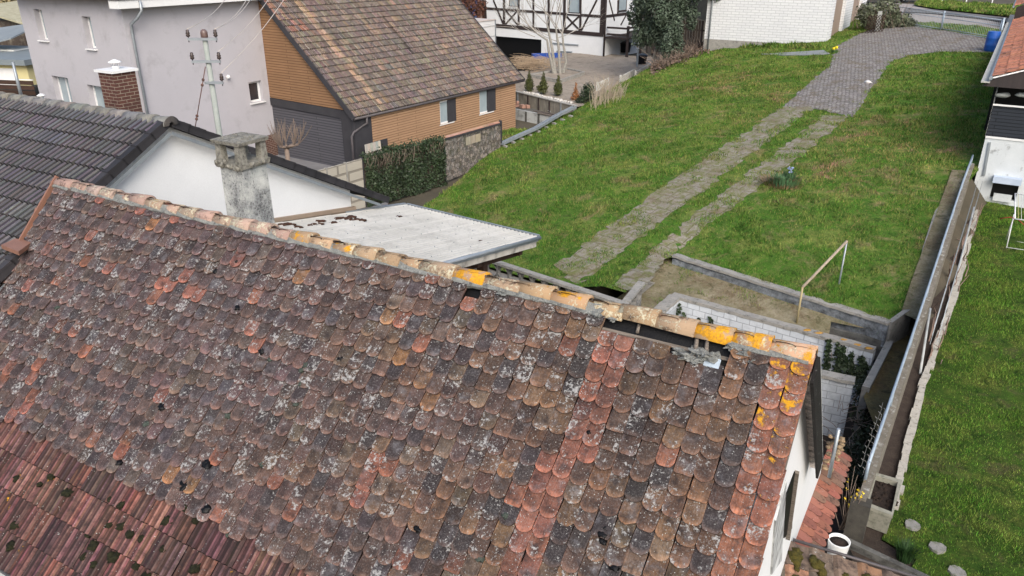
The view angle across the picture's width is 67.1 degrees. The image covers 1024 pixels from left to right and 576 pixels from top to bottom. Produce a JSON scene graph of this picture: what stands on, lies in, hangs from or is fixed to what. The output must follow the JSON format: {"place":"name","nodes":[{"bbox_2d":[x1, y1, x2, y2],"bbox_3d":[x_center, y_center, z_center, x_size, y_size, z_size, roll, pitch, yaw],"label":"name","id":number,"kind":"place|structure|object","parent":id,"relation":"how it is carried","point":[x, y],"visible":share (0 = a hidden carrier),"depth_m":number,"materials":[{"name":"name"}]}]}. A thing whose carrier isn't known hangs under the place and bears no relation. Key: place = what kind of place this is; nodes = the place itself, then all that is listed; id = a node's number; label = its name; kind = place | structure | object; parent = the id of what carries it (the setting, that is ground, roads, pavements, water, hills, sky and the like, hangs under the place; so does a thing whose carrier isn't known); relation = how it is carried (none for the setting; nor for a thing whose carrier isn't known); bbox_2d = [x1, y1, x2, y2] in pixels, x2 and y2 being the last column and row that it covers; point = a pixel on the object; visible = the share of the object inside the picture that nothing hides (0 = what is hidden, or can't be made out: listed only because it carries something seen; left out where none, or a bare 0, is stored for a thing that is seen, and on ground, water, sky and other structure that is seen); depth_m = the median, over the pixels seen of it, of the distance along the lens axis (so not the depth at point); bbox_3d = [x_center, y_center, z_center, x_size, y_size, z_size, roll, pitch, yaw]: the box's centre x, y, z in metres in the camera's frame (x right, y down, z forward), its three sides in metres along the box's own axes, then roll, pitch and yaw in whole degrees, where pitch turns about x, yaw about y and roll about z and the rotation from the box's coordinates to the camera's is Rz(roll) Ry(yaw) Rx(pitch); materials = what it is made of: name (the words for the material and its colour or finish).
{"place":"outdoors","nodes":[
{"label":"outdoors","id":0,"kind":"place"},
{"bbox_2d":[0,0,1023,571],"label":"ground","id":1,"kind":"structure","parent":0,"point":[702,6],"depth_m":25.36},
{"bbox_2d":[0,1,27,45],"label":"timber shed","id":2,"kind":"structure","parent":1,"relation":"on","point":[10,15],"depth_m":51.72,"materials":[{"name":"beige wood"}]},
{"bbox_2d":[11,62,22,94],"bbox_3d":[-17.165,-7.115,26.824,0.109,1.427,0.119,0,24,0],"label":"white mast","id":3,"kind":"object","parent":1,"relation":"on","point":[16,79],"visible":0.65,"depth_m":26.73,"materials":[{"name":"grey metal"}]},
{"bbox_2d":[0,78,35,94],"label":"slatted dark fence","id":4,"kind":"object","parent":1,"relation":"on","point":[11,81],"visible":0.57,"depth_m":30.06,"materials":[{"name":"brown wood"}]},
{"bbox_2d":[0,49,36,85],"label":"yellow garage","id":5,"kind":"structure","parent":1,"relation":"on","point":[21,60],"depth_m":44.12,"materials":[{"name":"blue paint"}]},
{"bbox_2d":[0,68,14,84],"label":"garage door","id":6,"kind":"structure","parent":5,"relation":"in","point":[7,73],"depth_m":44.22,"materials":[{"name":"white metal"}]},
{"bbox_2d":[0,24,37,85],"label":"grey gable roof","id":7,"kind":"structure","parent":1,"relation":"on","point":[9,32],"depth_m":47.79,"materials":[{"name":"metal"}]},
{"bbox_2d":[17,0,277,154],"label":"grey house","id":8,"kind":"structure","parent":1,"relation":"on","point":[73,45],"depth_m":31.90,"materials":[{"name":"white paint"}]},
{"bbox_2d":[37,10,48,41],"bbox_3d":[-19.579,-10.966,32.238,0.757,1.274,0.380,15,28,30],"label":"window","id":9,"kind":"structure","parent":8,"relation":"in","point":[42,20],"depth_m":32.44,"materials":[{"name":"white plastic"}]},
{"bbox_2d":[57,76,72,101],"bbox_3d":[-19.060,-8.492,33.164,1.264,1.204,0.060,15,28,30],"label":"window","id":10,"kind":"structure","parent":8,"relation":"in","point":[63,83],"depth_m":33.28,"materials":[{"name":"white glass"}]},
{"bbox_2d":[85,17,97,50],"bbox_3d":[-16.644,-10.082,30.545,0.718,1.259,0.380,15,28,30],"label":"window","id":11,"kind":"structure","parent":8,"relation":"in","point":[89,21],"depth_m":30.74,"materials":[{"name":"white plastic"}]},
{"bbox_2d":[92,85,104,106],"bbox_3d":[-16.823,-7.751,31.903,1.312,1.246,0.060,15,28,30],"label":"window","id":12,"kind":"structure","parent":8,"relation":"in","point":[97,90],"depth_m":32.03,"materials":[{"name":"white glass"}]},
{"bbox_2d":[248,81,265,104],"bbox_3d":[-11.650,-8.882,35.023,0.320,0.966,0.850,14,27,28],"label":"window","id":13,"kind":"structure","parent":8,"relation":"in","point":[254,89],"depth_m":35.14,"materials":[{"name":"white plastic"}]},
{"bbox_2d":[0,59,389,289],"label":"black tiled house","id":14,"kind":"structure","parent":1,"relation":"on","point":[122,140],"depth_m":13.43,"materials":[{"name":"paint"}]},
{"bbox_2d":[185,0,283,135],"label":"utility pole","id":15,"kind":"object","parent":1,"relation":"on","point":[208,61],"visible":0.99,"depth_m":18.85,"materials":[{"name":"concrete"}]},
{"bbox_2d":[275,155,387,207],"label":"yard","id":16,"kind":"structure","parent":1,"relation":"on","point":[314,165],"depth_m":35.15,"materials":[{"name":"concrete"}]},
{"bbox_2d":[267,118,308,160],"bbox_3d":[-8.257,-4.741,29.083,1.472,3.303,1.446,-14,27,-29],"label":"pollarded shrub","id":17,"kind":"object","parent":16,"relation":"on","point":[279,142],"visible":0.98,"depth_m":28.64,"materials":[{"name":"plant"}]},
{"bbox_2d":[317,157,366,208],"bbox_3d":[-6.970,-3.151,27.168,0.120,1.930,4.875,16,28,32],"label":"concrete panel fence","id":18,"kind":"object","parent":16,"relation":"on","point":[352,172],"visible":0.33,"depth_m":28.36,"materials":[{"name":"beige concrete"}]},
{"bbox_2d":[364,141,381,153],"bbox_3d":[-6.012,-5.701,33.724,0.263,1.258,1.159,14,27,29],"label":"leaning pallet board","id":19,"kind":"object","parent":16,"relation":"on","point":[371,147],"visible":0.31,"depth_m":33.59,"materials":[{"name":"white wood"}]},
{"bbox_2d":[258,0,524,165],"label":"timber clad house","id":20,"kind":"structure","parent":1,"relation":"on","point":[342,75],"depth_m":35.89,"materials":[{"name":"brown wood"}]},
{"bbox_2d":[440,98,455,125],"bbox_3d":[-3.268,-8.706,38.078,0.310,1.170,1.311,16,28,32],"label":"window","id":21,"kind":"structure","parent":20,"relation":"in","point":[447,107],"depth_m":38.06,"materials":[{"name":"white glass"}]},
{"bbox_2d":[479,88,495,115],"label":"window","id":22,"kind":"structure","parent":20,"relation":"in","point":[488,97],"depth_m":40.52,"materials":[{"name":"white glass"}]},
{"bbox_2d":[360,135,448,206],"bbox_3d":[-4.154,-4.721,30.499,0.593,2.420,4.502,18,29,35],"label":"ivy hedge","id":23,"kind":"object","parent":1,"relation":"on","point":[396,172],"visible":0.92,"depth_m":30.35,"materials":[{"name":"plant"}]},
{"bbox_2d":[0,132,851,575],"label":"old farmhouse","id":24,"kind":"object","parent":1,"relation":"on","point":[246,386],"visible":0.99,"depth_m":8.20,"materials":[{"name":"tile"}]},
{"bbox_2d":[827,533,850,557],"bbox_3d":[5.218,4.171,12.373,0.340,0.335,0.340,0,24,0],"label":"white flower pot","id":25,"kind":"object","parent":24,"relation":"on","point":[839,542],"visible":0.81,"depth_m":12.31,"materials":[{"name":"ceramic"}]},
{"bbox_2d":[835,467,865,529],"bbox_3d":[5.543,3.574,12.845,0.625,1.136,0.605,5,24,12],"label":"forsythia","id":26,"kind":"object","parent":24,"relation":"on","point":[842,526],"visible":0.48,"depth_m":12.89,"materials":[{"name":"plant"}]},
{"bbox_2d":[461,0,488,17],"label":"brown shrub","id":27,"kind":"object","parent":1,"relation":"on","point":[479,12],"visible":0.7,"depth_m":63.77,"materials":[{"name":"orange plant"}]},
{"bbox_2d":[475,18,495,42],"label":"white metal shed","id":28,"kind":"structure","parent":1,"relation":"on","point":[487,23],"depth_m":54.98,"materials":[{"name":"metal"}]},
{"bbox_2d":[516,107,551,123],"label":"stained concrete wall","id":29,"kind":"structure","parent":1,"relation":"on","point":[530,115],"depth_m":44.20,"materials":[{"name":"concrete"}]},
{"bbox_2d":[516,91,576,114],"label":"panel retaining wall","id":30,"kind":"structure","parent":1,"relation":"on","point":[544,104],"depth_m":44.17,"materials":[{"name":"grey concrete"}]},
{"bbox_2d":[481,0,653,70],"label":"half timbered house","id":31,"kind":"structure","parent":1,"relation":"on","point":[611,33],"depth_m":63.40,"materials":[{"name":"white paint"}]},
{"bbox_2d":[567,0,578,13],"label":"window","id":32,"kind":"structure","parent":31,"relation":"in","point":[574,5],"depth_m":62.35,"materials":[{"name":"white glass"}]},
{"bbox_2d":[618,0,626,11],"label":"window","id":33,"kind":"structure","parent":31,"relation":"in","point":[622,3],"depth_m":62.52,"materials":[{"name":"white glass"}]},
{"bbox_2d":[620,41,631,52],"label":"black tub","id":34,"kind":"object","parent":31,"relation":"on","point":[623,46],"visible":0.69,"depth_m":63.78,"materials":[{"name":"plastic"}]},
{"bbox_2d":[626,0,717,62],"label":"conifer","id":35,"kind":"object","parent":1,"relation":"on","point":[661,25],"visible":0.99,"depth_m":48.12,"materials":[{"name":"green plant"}]},
{"bbox_2d":[646,20,704,55],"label":"board fence","id":36,"kind":"object","parent":1,"relation":"on","point":[697,30],"visible":0.18,"depth_m":51.95,"materials":[{"name":"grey wood"}]},
{"bbox_2d":[654,292,875,404],"bbox_3d":[5.753,2.254,19.654,5.498,2.071,3.448,17,29,33],"label":"block walled pit","id":37,"kind":"object","parent":1,"relation":"on","point":[702,310],"visible":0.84,"depth_m":20.41,"materials":[{"name":"concrete"}]},
{"bbox_2d":[676,303,713,323],"bbox_3d":[5.077,1.150,21.678,1.762,1.359,0.183,17,29,34],"label":"wall ivy","id":38,"kind":"object","parent":37,"relation":"attached to","point":[684,315],"depth_m":21.67,"materials":[{"name":"green plant"}]},
{"bbox_2d":[821,339,871,378],"bbox_3d":[8.362,1.871,19.249,1.234,1.065,0.152,17,29,33],"label":"wall ivy","id":39,"kind":"object","parent":37,"relation":"attached to","point":[842,362],"depth_m":19.28,"materials":[{"name":"green plant"}]},
{"bbox_2d":[703,0,866,50],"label":"white brick garage","id":40,"kind":"structure","parent":1,"relation":"on","point":[733,23],"depth_m":47.49,"materials":[{"name":"brick"}]},
{"bbox_2d":[831,0,842,35],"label":"garage door","id":41,"kind":"structure","parent":40,"relation":"in","point":[838,8],"depth_m":47.82,"materials":[{"name":"brown paint"}]},
{"bbox_2d":[850,0,859,21],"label":"garage door","id":42,"kind":"structure","parent":40,"relation":"in","point":[856,2],"depth_m":52.27,"materials":[{"name":"brown paint"}]},
{"bbox_2d":[672,206,938,346],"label":"retaining wall","id":43,"kind":"structure","parent":1,"relation":"on","point":[895,328],"depth_m":20.23,"materials":[{"name":"grey concrete"}]},
{"bbox_2d":[902,170,965,319],"bbox_3d":[12.348,-1.585,22.370,0.446,1.631,9.502,14,28,30],"label":"gravel strip","id":44,"kind":"object","parent":43,"relation":"on","point":[924,269],"visible":0.8,"depth_m":21.57,"materials":[{"name":"grey gravel"}]},
{"bbox_2d":[821,369,855,436],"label":"short block wall","id":45,"kind":"structure","parent":1,"relation":"on","point":[835,386],"depth_m":17.88,"materials":[{"name":"concrete"}]},
{"bbox_2d":[781,538,916,575],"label":"mossy shed","id":46,"kind":"structure","parent":1,"relation":"on","point":[811,560],"depth_m":9.70,"materials":[{"name":"tile"}]},
{"bbox_2d":[852,0,918,28],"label":"evergreen shrub","id":47,"kind":"object","parent":1,"relation":"on","point":[892,13],"visible":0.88,"depth_m":47.38,"materials":[{"name":"green plant"}]},
{"bbox_2d":[843,163,974,560],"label":"boundary wall","id":48,"kind":"structure","parent":1,"relation":"on","point":[856,521],"depth_m":14.94,"materials":[{"name":"concrete"}]},
{"bbox_2d":[858,155,973,480],"bbox_3d":[10.559,-0.599,19.358,0.208,1.988,17.380,14,28,30],"label":"wire fence","id":49,"kind":"object","parent":48,"relation":"attached to","point":[890,401],"visible":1,"depth_m":15.95,"materials":[{"name":"silver metal"}]},
{"bbox_2d":[850,218,972,575],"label":"planting bed","id":50,"kind":"object","parent":1,"relation":"on","point":[872,539],"visible":0.34,"depth_m":15.80,"materials":[{"name":"soil"}]},
{"bbox_2d":[867,473,901,533],"bbox_3d":[6.402,3.726,13.344,0.480,0.450,1.103,15,28,30],"label":"concrete planter","id":51,"kind":"object","parent":50,"relation":"on","point":[884,493],"visible":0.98,"depth_m":13.18,"materials":[{"name":"concrete"}]},
{"bbox_2d":[896,537,921,564],"bbox_3d":[6.347,4.218,12.410,0.490,0.299,0.476,0,24,0],"label":"grass clump","id":52,"kind":"object","parent":50,"relation":"on","point":[906,550],"visible":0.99,"depth_m":12.39,"materials":[{"name":"plant"}]},
{"bbox_2d":[895,210,977,509],"bbox_3d":[10.928,0.679,19.427,0.290,1.268,15.796,15,28,30],"label":"stone edging","id":53,"kind":"object","parent":50,"relation":"on","point":[913,423],"visible":0.76,"depth_m":16.81,"materials":[{"name":"stone"}]},
{"bbox_2d":[919,181,983,374],"bbox_3d":[12.310,-0.759,21.192,0.592,1.787,11.369,15,28,30],"label":"vine row","id":54,"kind":"object","parent":50,"relation":"on","point":[965,237],"visible":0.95,"depth_m":19.93,"materials":[{"name":"brown plant"}]},
{"bbox_2d":[974,0,1023,207],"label":"outbuilding","id":55,"kind":"structure","parent":1,"relation":"on","point":[1000,174],"depth_m":25.44,"materials":[{"name":"white paint"}]},
{"bbox_2d":[995,93,1010,97],"bbox_3d":[15.845,-6.231,24.933,0.508,0.157,0.327,0,24,0],"label":"bundle","id":56,"kind":"object","parent":55,"relation":"on","point":[1003,95],"visible":1,"depth_m":24.85,"materials":[{"name":"fabric"}]},
{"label":"verge lawn","id":57,"kind":"structure","parent":1,"relation":"on","visible":0},
{"bbox_2d":[914,0,1021,15],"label":"verge grass","id":58,"kind":"structure","parent":57,"relation":"on","point":[983,7],"depth_m":57.42,"materials":[{"name":"green plant"}]},
{"bbox_2d":[502,126,529,140],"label":"side grass","id":59,"kind":"structure","parent":0,"point":[507,132],"depth_m":41.06,"materials":[{"name":"plant"}]},
{"bbox_2d":[490,269,561,290],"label":"paved yard","id":60,"kind":"structure","parent":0,"point":[493,272],"depth_m":23.25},
{"bbox_2d":[275,203,540,271],"bbox_3d":[-2.342,0.184,16.834,3.892,4.130,5.538,13,27,27],"label":"corrugated canopy","id":61,"kind":"object","parent":60,"relation":"on","point":[416,231],"visible":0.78,"depth_m":16.47,"materials":[{"name":"grey metal"}]},
{"bbox_2d":[516,53,655,106],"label":"yard","id":62,"kind":"structure","parent":0,"point":[615,66],"depth_m":54.65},
{"bbox_2d":[524,71,534,90],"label":"thuja","id":63,"kind":"object","parent":62,"relation":"on","point":[529,83],"visible":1,"depth_m":46.13,"materials":[{"name":"green plant"}]},
{"bbox_2d":[510,50,561,71],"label":"brush pile","id":64,"kind":"object","parent":62,"relation":"on","point":[532,63],"visible":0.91,"depth_m":55.14,"materials":[{"name":"wood"}]},
{"bbox_2d":[536,71,548,94],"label":"thuja","id":65,"kind":"object","parent":62,"relation":"on","point":[542,87],"visible":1,"depth_m":45.25,"materials":[{"name":"green plant"}]},
{"bbox_2d":[481,0,604,73],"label":"bare tree","id":66,"kind":"object","parent":62,"relation":"on","point":[552,64],"visible":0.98,"depth_m":51.37,"materials":[{"name":"grey plant"}]},
{"bbox_2d":[531,53,561,58],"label":"blue basin","id":67,"kind":"object","parent":62,"relation":"on","point":[535,55],"visible":0.48,"depth_m":60.48,"materials":[{"name":"plastic"}]},
{"bbox_2d":[523,91,572,103],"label":"edging stones","id":68,"kind":"object","parent":62,"relation":"on","point":[558,99],"visible":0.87,"depth_m":43.92,"materials":[{"name":"stone"}]},
{"bbox_2d":[530,68,584,82],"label":"tree bed kerb","id":69,"kind":"object","parent":62,"relation":"on","point":[549,79],"visible":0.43,"depth_m":51.07,"materials":[{"name":"concrete"}]},
{"bbox_2d":[538,70,579,78],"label":"tree bed soil","id":70,"kind":"object","parent":69,"relation":"in","point":[567,73],"visible":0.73,"depth_m":51.91,"materials":[{"name":"gravel"}]},
{"bbox_2d":[553,75,562,95],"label":"thuja","id":71,"kind":"object","parent":62,"relation":"on","point":[557,87],"visible":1,"depth_m":44.74,"materials":[{"name":"green plant"}]},
{"bbox_2d":[570,82,580,99],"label":"dead orange conifer","id":72,"kind":"object","parent":62,"relation":"on","point":[575,95],"visible":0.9,"depth_m":43.65,"materials":[{"name":"plant"}]},
{"bbox_2d":[575,81,594,108],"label":"ivy bush","id":73,"kind":"object","parent":62,"relation":"on","point":[586,97],"visible":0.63,"depth_m":42.74,"materials":[{"name":"green plant"}]},
{"bbox_2d":[619,69,634,82],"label":"white edge board","id":74,"kind":"object","parent":62,"relation":"on","point":[629,74],"visible":0.5,"depth_m":50.46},
{"bbox_2d":[635,53,647,64],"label":"compost bin","id":75,"kind":"object","parent":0,"point":[641,60],"visible":0.81,"depth_m":57.17,"materials":[{"name":"black plastic"}]},
{"bbox_2d":[554,106,812,282],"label":"driveway","id":76,"kind":"structure","parent":0,"point":[662,204],"depth_m":26.57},
{"bbox_2d":[556,106,800,283],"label":"driveway weeds","id":77,"kind":"object","parent":76,"relation":"on","point":[693,168],"visible":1,"depth_m":27.53,"materials":[{"name":"green plant"}]},
{"bbox_2d":[422,19,1003,318],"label":"lawn","id":78,"kind":"structure","parent":0,"point":[765,266],"depth_m":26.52,"materials":[{"name":"green plant"}]},
{"bbox_2d":[443,120,501,181],"bbox_3d":[-1.699,-6.074,33.872,0.160,1.893,4.454,14,27,29],"label":"stone print panel","id":79,"kind":"object","parent":78,"relation":"on","point":[466,150],"visible":0.95,"depth_m":33.56,"materials":[{"name":"grey stone"}]},
{"bbox_2d":[501,105,576,147],"bbox_3d":[1.390,-7.691,37.211,0.628,1.454,5.484,19,30,37],"label":"metal channel","id":80,"kind":"object","parent":78,"relation":"on","point":[538,126],"visible":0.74,"depth_m":36.82,"materials":[{"name":"grey metal"}]},
{"bbox_2d":[580,73,629,107],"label":"dry reed stems","id":81,"kind":"object","parent":78,"relation":"on","point":[610,95],"visible":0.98,"depth_m":39.78,"materials":[{"name":"plant"}]},
{"bbox_2d":[639,32,714,75],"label":"bramble undergrowth","id":82,"kind":"object","parent":78,"relation":"on","point":[689,52],"visible":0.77,"depth_m":47.69,"materials":[{"name":"brown plant"}]},
{"bbox_2d":[738,40,829,50],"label":"wall foot grass","id":83,"kind":"structure","parent":78,"relation":"on","point":[801,45],"depth_m":45.64,"materials":[{"name":"plant"}]},
{"bbox_2d":[757,166,811,189],"bbox_3d":[9.269,-3.838,26.358,2.084,0.572,2.018,0,24,0],"label":"iris clump","id":84,"kind":"object","parent":78,"relation":"on","point":[783,180],"visible":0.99,"depth_m":26.31,"materials":[{"name":"plant"}]},
{"bbox_2d":[760,50,829,54],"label":"slab","id":85,"kind":"structure","parent":78,"relation":"on","point":[815,52],"depth_m":43.33,"materials":[{"name":"concrete"}]},
{"bbox_2d":[614,115,849,289],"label":"driveway","id":86,"kind":"structure","parent":0,"point":[629,279],"depth_m":25.65,"materials":[{"name":"grey stone"}]},
{"bbox_2d":[615,113,849,288],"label":"driveway weeds","id":87,"kind":"object","parent":86,"relation":"on","point":[767,172],"visible":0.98,"depth_m":27.30,"materials":[{"name":"green plant"}]},
{"bbox_2d":[617,257,913,333],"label":"terrace","id":88,"kind":"structure","parent":0,"point":[815,320],"depth_m":21.56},
{"bbox_2d":[474,261,644,305],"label":"pierced block wall","id":89,"kind":"structure","parent":88,"relation":"on","point":[633,296],"depth_m":20.41,"materials":[{"name":"concrete"}]},
{"bbox_2d":[645,259,878,333],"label":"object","id":90,"kind":"object","parent":88,"relation":"on","point":[716,290],"visible":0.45,"depth_m":21.68,"materials":[{"name":"green plant"}]},
{"bbox_2d":[796,240,847,323],"bbox_3d":[8.124,-0.148,20.245,1.735,1.996,0.071,-16,28,-32],"label":"laundry frame","id":91,"kind":"object","parent":88,"relation":"on","point":[821,268],"visible":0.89,"depth_m":20.05,"materials":[{"name":"grey metal"}]},
{"bbox_2d":[823,404,875,567],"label":"pit floor","id":92,"kind":"structure","parent":0,"point":[847,433],"depth_m":16.31,"materials":[{"name":"soil"}]},
{"bbox_2d":[822,367,876,493],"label":"passage undergrowth","id":93,"kind":"object","parent":92,"relation":"on","point":[858,454],"visible":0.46,"depth_m":16.58,"materials":[{"name":"green plant"}]},
{"bbox_2d":[829,327,893,448],"bbox_3d":[8.134,2.352,18.949,1.495,1.660,2.740,16,28,31],"label":"concrete trench","id":94,"kind":"object","parent":92,"relation":"on","point":[881,355],"visible":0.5,"depth_m":18.66,"materials":[{"name":"grey concrete"}]},
{"bbox_2d":[783,26,990,116],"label":"cobbled path","id":95,"kind":"structure","parent":0,"point":[840,86],"depth_m":39.74,"materials":[{"name":"grey stone"}]},
{"bbox_2d":[865,15,885,32],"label":"lattice panel","id":96,"kind":"object","parent":95,"relation":"on","point":[874,23],"visible":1,"depth_m":46.49,"materials":[{"name":"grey wood"}]},
{"bbox_2d":[901,7,1004,37],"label":"wire fence","id":97,"kind":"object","parent":95,"relation":"on","point":[1001,23],"depth_m":43.80,"materials":[{"name":"grey metal"}]},
{"bbox_2d":[984,31,1000,51],"bbox_3d":[24.029,-12.339,38.618,0.618,0.950,0.612,0,24,0],"label":"blue drum","id":98,"kind":"object","parent":95,"relation":"on","point":[992,40],"visible":0.88,"depth_m":38.41,"materials":[{"name":"plastic"}]},
{"bbox_2d":[864,334,909,432],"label":"channel floor","id":99,"kind":"structure","parent":0,"point":[877,396],"depth_m":17.65,"materials":[{"name":"grey concrete"}]},
{"bbox_2d":[866,1,1013,28],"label":"road","id":100,"kind":"structure","parent":0,"point":[941,15],"depth_m":51.27,"materials":[{"name":"grey asphalt"}]},
{"bbox_2d":[882,201,1023,575],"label":"mown lawn","id":101,"kind":"structure","parent":0,"point":[1000,395],"depth_m":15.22,"materials":[{"name":"green plant"}]},
{"bbox_2d":[847,538,928,575],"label":"garden kerb","id":102,"kind":"structure","parent":101,"relation":"on","point":[872,554],"depth_m":12.39,"materials":[{"name":"concrete"}]},
{"bbox_2d":[905,519,920,530],"bbox_3d":[6.815,4.040,13.142,0.246,0.050,0.242,-21,31,-39],"label":"stepping stone","id":103,"kind":"object","parent":101,"relation":"on","point":[912,525],"visible":1,"depth_m":13.10,"materials":[{"name":"stone"}]},
{"bbox_2d":[928,541,945,554],"bbox_3d":[6.974,4.258,12.646,0.272,0.050,0.255,0,24,0],"label":"stepping stone","id":104,"kind":"object","parent":101,"relation":"on","point":[937,548],"visible":1,"depth_m":12.62,"materials":[{"name":"stone"}]},
{"bbox_2d":[947,565,966,575],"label":"stepping stone","id":105,"kind":"object","parent":101,"relation":"on","point":[953,570],"visible":1,"depth_m":12.13,"materials":[{"name":"stone"}]},
{"bbox_2d":[1000,193,1023,249],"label":"clothes airer","id":106,"kind":"object","parent":101,"relation":"on","point":[1014,216],"visible":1,"depth_m":22.79,"materials":[{"name":"white metal"}]},
{"bbox_2d":[905,9,1007,21],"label":"pavement","id":107,"kind":"structure","parent":0,"point":[986,16],"depth_m":52.82,"materials":[{"name":"grey concrete"}]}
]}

